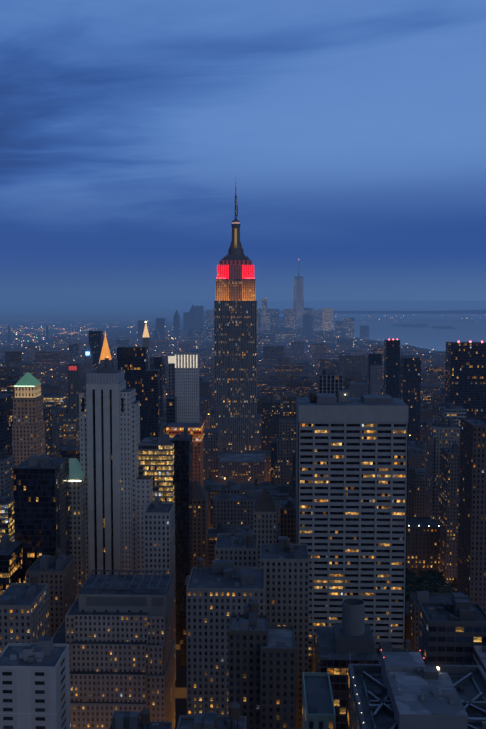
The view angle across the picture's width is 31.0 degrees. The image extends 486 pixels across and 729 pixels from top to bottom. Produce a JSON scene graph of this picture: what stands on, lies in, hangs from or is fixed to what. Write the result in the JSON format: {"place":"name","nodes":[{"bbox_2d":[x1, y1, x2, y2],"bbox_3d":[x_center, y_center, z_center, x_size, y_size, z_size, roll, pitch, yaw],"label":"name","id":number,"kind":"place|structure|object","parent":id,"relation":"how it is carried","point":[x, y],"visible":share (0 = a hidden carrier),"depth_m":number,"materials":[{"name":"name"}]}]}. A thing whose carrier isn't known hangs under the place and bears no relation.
{"place":"outdoors","nodes":[
{"label":"outdoors","id":0,"kind":"place"},
{"bbox_2d":[0,326,88,342],"bbox_3d":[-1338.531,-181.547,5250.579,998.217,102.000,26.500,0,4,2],"label":"river bridge","id":1,"kind":"structure","parent":0,"point":[9,335],"depth_m":5237.72,"materials":[{"name":"metal"}]},
{"bbox_2d":[0,301,485,728],"bbox_3d":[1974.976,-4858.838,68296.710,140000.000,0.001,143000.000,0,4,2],"label":"ground sheet","id":2,"kind":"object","parent":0,"point":[18,316],"visible":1,"depth_m":11750.03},
{"bbox_2d":[53,570,174,728],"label":"office building","id":3,"kind":"structure","parent":2,"relation":"on","point":[115,632],"depth_m":489.60,"materials":[{"name":"stone"}]},
{"bbox_2d":[79,356,154,579],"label":"skyscraper","id":4,"kind":"structure","parent":2,"relation":"on","point":[118,494],"depth_m":631.39,"materials":[{"name":"stone"}]},
{"bbox_2d":[1,324,433,480],"bbox_3d":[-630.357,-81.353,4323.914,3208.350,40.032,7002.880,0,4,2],"label":"street and car lights","id":5,"kind":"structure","parent":2,"relation":"on","point":[155,350],"depth_m":4660.79,"materials":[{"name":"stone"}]},
{"bbox_2d":[210,187,260,451],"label":"skyscraper","id":6,"kind":"structure","parent":2,"relation":"on","point":[235,418],"depth_m":1301.34,"materials":[{"name":"stone"}]},
{"bbox_2d":[0,308,485,728],"bbox_3d":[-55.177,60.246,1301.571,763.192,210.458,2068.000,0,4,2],"label":"city buildings","id":7,"kind":"structure","parent":2,"relation":"on","point":[247,616],"depth_m":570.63,"materials":[{"name":"concrete"}]},
{"bbox_2d":[138,269,368,341],"bbox_3d":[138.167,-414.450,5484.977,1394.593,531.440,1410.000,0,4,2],"label":"distant skyline","id":8,"kind":"structure","parent":2,"relation":"on","point":[295,317],"depth_m":5688.17,"materials":[{"name":"stone"}]},
{"bbox_2d":[316,598,378,728],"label":"block with cylinder stack","id":9,"kind":"structure","parent":2,"relation":"on","point":[338,644],"depth_m":415.09,"materials":[{"name":"concrete"}]},
{"bbox_2d":[348,649,485,728],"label":"rooftop","id":10,"kind":"structure","parent":2,"relation":"on","point":[402,690],"depth_m":242.30,"materials":[{"name":"concrete"}]},
{"bbox_2d":[391,323,455,328],"bbox_3d":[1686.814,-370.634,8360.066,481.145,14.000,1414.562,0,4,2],"label":"harbour islands","id":11,"kind":"object","parent":2,"relation":"on","point":[418,325],"visible":1,"depth_m":8215.63,"materials":[{"name":"stone"}]},
{"bbox_2d":[406,566,456,599],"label":"trees","id":12,"kind":"object","parent":2,"relation":"on","point":[431,581],"visible":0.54,"depth_m":763.15,"materials":[{"name":"green plant"}]},
{"bbox_2d":[0,0,485,300],"label":"sky","id":13,"kind":"structure","parent":0,"point":[349,136],"materials":[{"name":"blue"}]},
{"bbox_2d":[204,310,485,319],"bbox_3d":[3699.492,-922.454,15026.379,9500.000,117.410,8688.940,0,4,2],"label":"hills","id":14,"kind":"structure","parent":0,"point":[418,312],"depth_m":15702.83,"materials":[{"name":"stone"}]},
{"bbox_2d":[296,390,407,671],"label":"office tower","id":15,"kind":"structure","parent":0,"point":[351,486],"depth_m":544.82,"materials":[{"name":"concrete"}]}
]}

